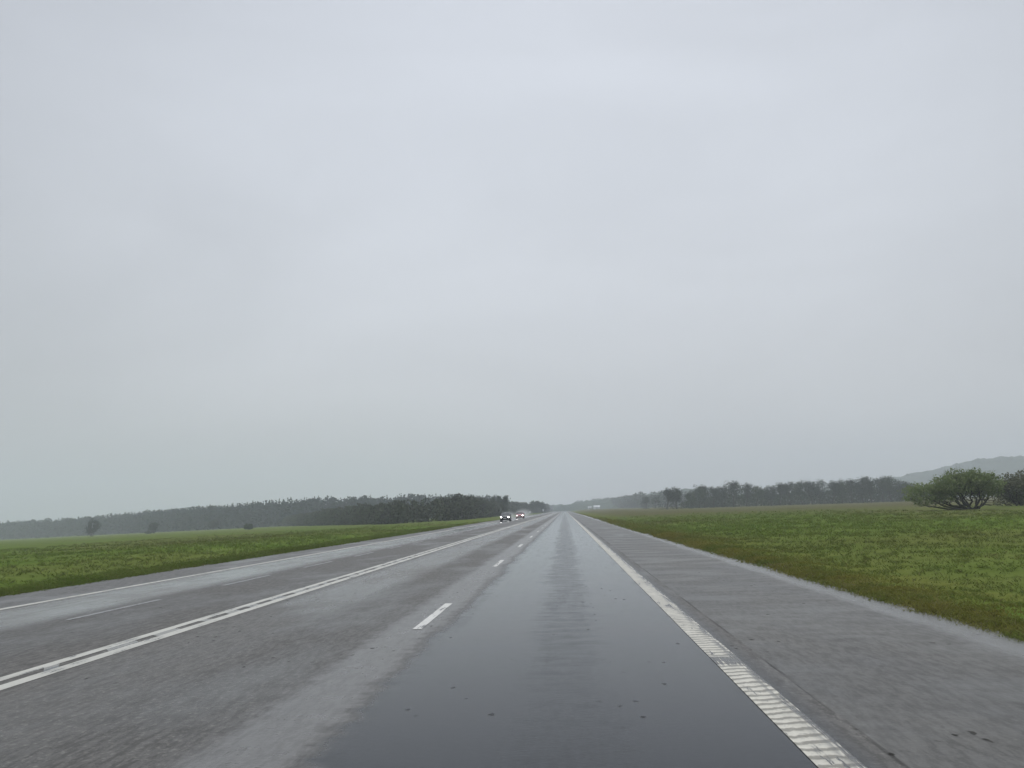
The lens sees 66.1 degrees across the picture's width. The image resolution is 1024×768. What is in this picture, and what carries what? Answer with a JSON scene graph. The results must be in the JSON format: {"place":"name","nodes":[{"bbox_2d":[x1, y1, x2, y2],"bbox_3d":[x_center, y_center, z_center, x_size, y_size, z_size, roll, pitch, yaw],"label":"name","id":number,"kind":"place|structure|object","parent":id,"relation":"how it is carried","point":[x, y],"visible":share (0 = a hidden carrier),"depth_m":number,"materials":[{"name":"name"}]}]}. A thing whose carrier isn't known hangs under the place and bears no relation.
{"place":"outdoors","nodes":[
{"label":"outdoors","id":0,"kind":"place"},
{"bbox_2d":[0,511,1023,767],"bbox_3d":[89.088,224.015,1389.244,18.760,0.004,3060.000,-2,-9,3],"label":"road","id":1,"kind":"structure","parent":0,"point":[562,639],"depth_m":8.00,"materials":[{"name":"grey asphalt"}]},
{"bbox_2d":[499,512,510,521],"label":"car","id":2,"kind":"object","parent":1,"relation":"on","point":[505,515],"visible":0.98,"depth_m":127.31,"materials":[{"name":"paint"}]},
{"bbox_2d":[516,512,524,518],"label":"car","id":3,"kind":"object","parent":1,"relation":"on","point":[519,514],"visible":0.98,"depth_m":168.40,"materials":[{"name":"red paint"}]},
{"bbox_2d":[0,496,1023,642],"bbox_3d":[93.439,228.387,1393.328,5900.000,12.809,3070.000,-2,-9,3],"label":"ground","id":4,"kind":"structure","parent":0,"point":[613,513],"depth_m":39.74,"materials":[{"name":"green plant"}]},
{"bbox_2d":[84,517,101,535],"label":"tree","id":5,"kind":"object","parent":4,"relation":"on","point":[90,529],"visible":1,"depth_m":346.47,"materials":[{"name":"green plant"}]},
{"bbox_2d":[147,522,159,532],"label":"field tree","id":6,"kind":"object","parent":4,"relation":"on","point":[153,526],"visible":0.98,"depth_m":344.70,"materials":[{"name":"green plant"}]},
{"bbox_2d":[207,519,218,529],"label":"field tree","id":7,"kind":"object","parent":4,"relation":"on","point":[213,524],"visible":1,"depth_m":403.60,"materials":[{"name":"green plant"}]},
{"bbox_2d":[243,523,252,529],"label":"field bush","id":8,"kind":"object","parent":4,"relation":"on","point":[247,526],"visible":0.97,"depth_m":254.57,"materials":[{"name":"green plant"}]},
{"bbox_2d":[0,493,496,539],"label":"conifer forest","id":9,"kind":"object","parent":4,"relation":"on","point":[259,514],"visible":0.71,"depth_m":508.09,"materials":[{"name":"green plant"}]},
{"bbox_2d":[281,493,549,525],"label":"grove","id":10,"kind":"object","parent":4,"relation":"on","point":[456,507],"visible":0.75,"depth_m":200.85,"materials":[{"name":"green plant"}]},
{"bbox_2d":[496,496,503,506],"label":"roadside tree","id":11,"kind":"object","parent":4,"relation":"on","point":[498,498],"visible":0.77,"depth_m":301.97,"materials":[{"name":"green plant"}]},
{"bbox_2d":[503,495,510,511],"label":"roadside tree","id":12,"kind":"object","parent":4,"relation":"on","point":[505,501],"visible":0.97,"depth_m":306.74,"materials":[{"name":"green plant"}]},
{"bbox_2d":[528,500,536,512],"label":"roadside tree","id":13,"kind":"object","parent":4,"relation":"on","point":[532,504],"visible":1,"depth_m":494.15,"materials":[{"name":"green plant"}]},
{"bbox_2d":[534,500,540,512],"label":"roadside tree","id":14,"kind":"object","parent":4,"relation":"on","point":[538,505],"visible":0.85,"depth_m":498.58,"materials":[{"name":"green plant"}]},
{"bbox_2d":[539,501,545,512],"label":"roadside tree","id":15,"kind":"object","parent":4,"relation":"on","point":[542,504],"visible":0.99,"depth_m":502.56,"materials":[{"name":"green plant"}]},
{"bbox_2d":[549,490,709,511],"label":"distant wood","id":16,"kind":"object","parent":4,"relation":"on","point":[631,501],"visible":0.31,"depth_m":715.14,"materials":[{"name":"plant"}]},
{"bbox_2d":[640,496,650,508],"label":"bare tree","id":17,"kind":"object","parent":4,"relation":"on","point":[645,501],"visible":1,"depth_m":410.66,"materials":[{"name":"grey plant"}]},
{"bbox_2d":[650,496,658,507],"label":"bare tree","id":18,"kind":"object","parent":4,"relation":"on","point":[654,500],"visible":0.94,"depth_m":440.54,"materials":[{"name":"grey plant"}]},
{"bbox_2d":[655,488,679,509],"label":"bare tree","id":19,"kind":"object","parent":4,"relation":"on","point":[668,494],"visible":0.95,"depth_m":293.44,"materials":[{"name":"grey plant"}]},
{"bbox_2d":[665,487,686,508],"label":"bare tree","id":20,"kind":"object","parent":4,"relation":"on","point":[677,494],"visible":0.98,"depth_m":293.00,"materials":[{"name":"grey plant"}]},
{"bbox_2d":[685,491,695,508],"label":"bare tree","id":21,"kind":"object","parent":4,"relation":"on","point":[689,498],"visible":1,"depth_m":302.47,"materials":[{"name":"grey plant"}]},
{"bbox_2d":[692,487,706,507],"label":"bare tree","id":22,"kind":"object","parent":4,"relation":"on","point":[700,493],"visible":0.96,"depth_m":321.80,"materials":[{"name":"grey plant"}]},
{"bbox_2d":[692,484,712,507],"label":"bare tree","id":23,"kind":"object","parent":4,"relation":"on","point":[705,488],"visible":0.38,"depth_m":327.51,"materials":[{"name":"grey plant"}]},
{"bbox_2d":[703,486,722,507],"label":"bare tree","id":24,"kind":"object","parent":4,"relation":"on","point":[715,493],"visible":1,"depth_m":320.69,"materials":[{"name":"grey plant"}]},
{"bbox_2d":[715,487,730,506],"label":"bare tree","id":25,"kind":"object","parent":4,"relation":"on","point":[723,497],"visible":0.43,"depth_m":326.35,"materials":[{"name":"grey plant"}]},
{"bbox_2d":[719,480,747,506],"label":"bare tree","id":26,"kind":"object","parent":4,"relation":"on","point":[733,488],"visible":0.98,"depth_m":322.01,"materials":[{"name":"grey plant"}]},
{"bbox_2d":[736,482,755,505],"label":"bare tree","id":27,"kind":"object","parent":4,"relation":"on","point":[746,491],"visible":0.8,"depth_m":326.06,"materials":[{"name":"grey plant"}]},
{"bbox_2d":[748,485,764,505],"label":"bare tree","id":28,"kind":"object","parent":4,"relation":"on","point":[756,491],"visible":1,"depth_m":319.97,"materials":[{"name":"grey plant"}]},
{"bbox_2d":[761,484,779,505],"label":"bare tree","id":29,"kind":"object","parent":4,"relation":"on","point":[768,494],"visible":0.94,"depth_m":320.63,"materials":[{"name":"grey plant"}]},
{"bbox_2d":[770,482,789,505],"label":"bare tree","id":30,"kind":"object","parent":4,"relation":"on","point":[780,490],"visible":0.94,"depth_m":320.05,"materials":[{"name":"grey plant"}]},
{"bbox_2d":[779,481,802,504],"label":"bare tree","id":31,"kind":"object","parent":4,"relation":"on","point":[789,487],"visible":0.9,"depth_m":320.59,"materials":[{"name":"grey plant"}]},
{"bbox_2d":[791,481,811,504],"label":"bare tree","id":32,"kind":"object","parent":4,"relation":"on","point":[800,484],"visible":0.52,"depth_m":324.88,"materials":[{"name":"grey plant"}]},
{"bbox_2d":[795,480,823,504],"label":"bare tree","id":33,"kind":"object","parent":4,"relation":"on","point":[808,487],"visible":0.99,"depth_m":319.20,"materials":[{"name":"grey plant"}]},
{"bbox_2d":[679,486,957,507],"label":"undergrowth","id":34,"kind":"object","parent":4,"relation":"on","point":[760,498],"visible":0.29,"depth_m":337.06,"materials":[{"name":"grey plant"}]},
{"bbox_2d":[811,479,831,503],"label":"bare tree","id":35,"kind":"object","parent":4,"relation":"on","point":[817,485],"visible":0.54,"depth_m":323.36,"materials":[{"name":"grey plant"}]},
{"bbox_2d":[820,480,847,503],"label":"bare tree","id":36,"kind":"object","parent":4,"relation":"on","point":[833,484],"visible":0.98,"depth_m":318.72,"materials":[{"name":"grey plant"}]},
{"bbox_2d":[833,480,850,503],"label":"bare tree","id":37,"kind":"object","parent":4,"relation":"on","point":[843,489],"visible":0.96,"depth_m":318.41,"materials":[{"name":"grey plant"}]},
{"bbox_2d":[839,478,863,502],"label":"bare tree","id":38,"kind":"object","parent":4,"relation":"on","point":[853,490],"visible":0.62,"depth_m":323.86,"materials":[{"name":"grey plant"}]},
{"bbox_2d":[847,477,874,502],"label":"bare tree","id":39,"kind":"object","parent":4,"relation":"on","point":[856,487],"visible":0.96,"depth_m":318.04,"materials":[{"name":"grey plant"}]},
{"bbox_2d":[858,475,884,502],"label":"bare tree","id":40,"kind":"object","parent":4,"relation":"on","point":[871,487],"visible":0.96,"depth_m":316.33,"materials":[{"name":"grey plant"}]},
{"bbox_2d":[870,475,897,501],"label":"bare tree","id":41,"kind":"object","parent":4,"relation":"on","point":[882,500],"visible":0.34,"depth_m":322.06,"materials":[{"name":"grey plant"}]},
{"bbox_2d":[877,476,901,501],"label":"bare tree","id":42,"kind":"object","parent":4,"relation":"on","point":[887,483],"visible":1,"depth_m":317.71,"materials":[{"name":"grey plant"}]},
{"bbox_2d":[891,479,910,501],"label":"bare tree","id":43,"kind":"object","parent":4,"relation":"on","point":[901,489],"visible":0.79,"depth_m":317.13,"materials":[{"name":"grey plant"}]},
{"bbox_2d":[897,466,1006,509],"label":"bush","id":44,"kind":"object","parent":4,"relation":"on","point":[962,485],"visible":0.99,"depth_m":87.32,"materials":[{"name":"green plant"}]},
{"bbox_2d":[991,469,1023,505],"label":"bush","id":45,"kind":"object","parent":4,"relation":"on","point":[1012,493],"visible":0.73,"depth_m":100.49,"materials":[{"name":"green plant"}]},
{"bbox_2d":[1016,477,1023,502],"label":"bush","id":46,"kind":"object","parent":4,"relation":"on","point":[1022,492],"visible":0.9,"depth_m":99.44,"materials":[{"name":"green plant"}]},
{"bbox_2d":[0,0,1023,523],"label":"sky","id":47,"kind":"structure","parent":0,"point":[565,252],"materials":[{"name":"grey"}]},
{"bbox_2d":[553,488,843,511],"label":"ridge","id":48,"kind":"structure","parent":0,"point":[602,503],"depth_m":942.94,"materials":[{"name":"plant"}]},
{"bbox_2d":[788,455,1023,499],"bbox_3d":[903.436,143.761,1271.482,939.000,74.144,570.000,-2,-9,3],"label":"wooded hill","id":49,"kind":"structure","parent":0,"point":[1000,465],"depth_m":1219.68,"materials":[{"name":"plant"}]}
]}

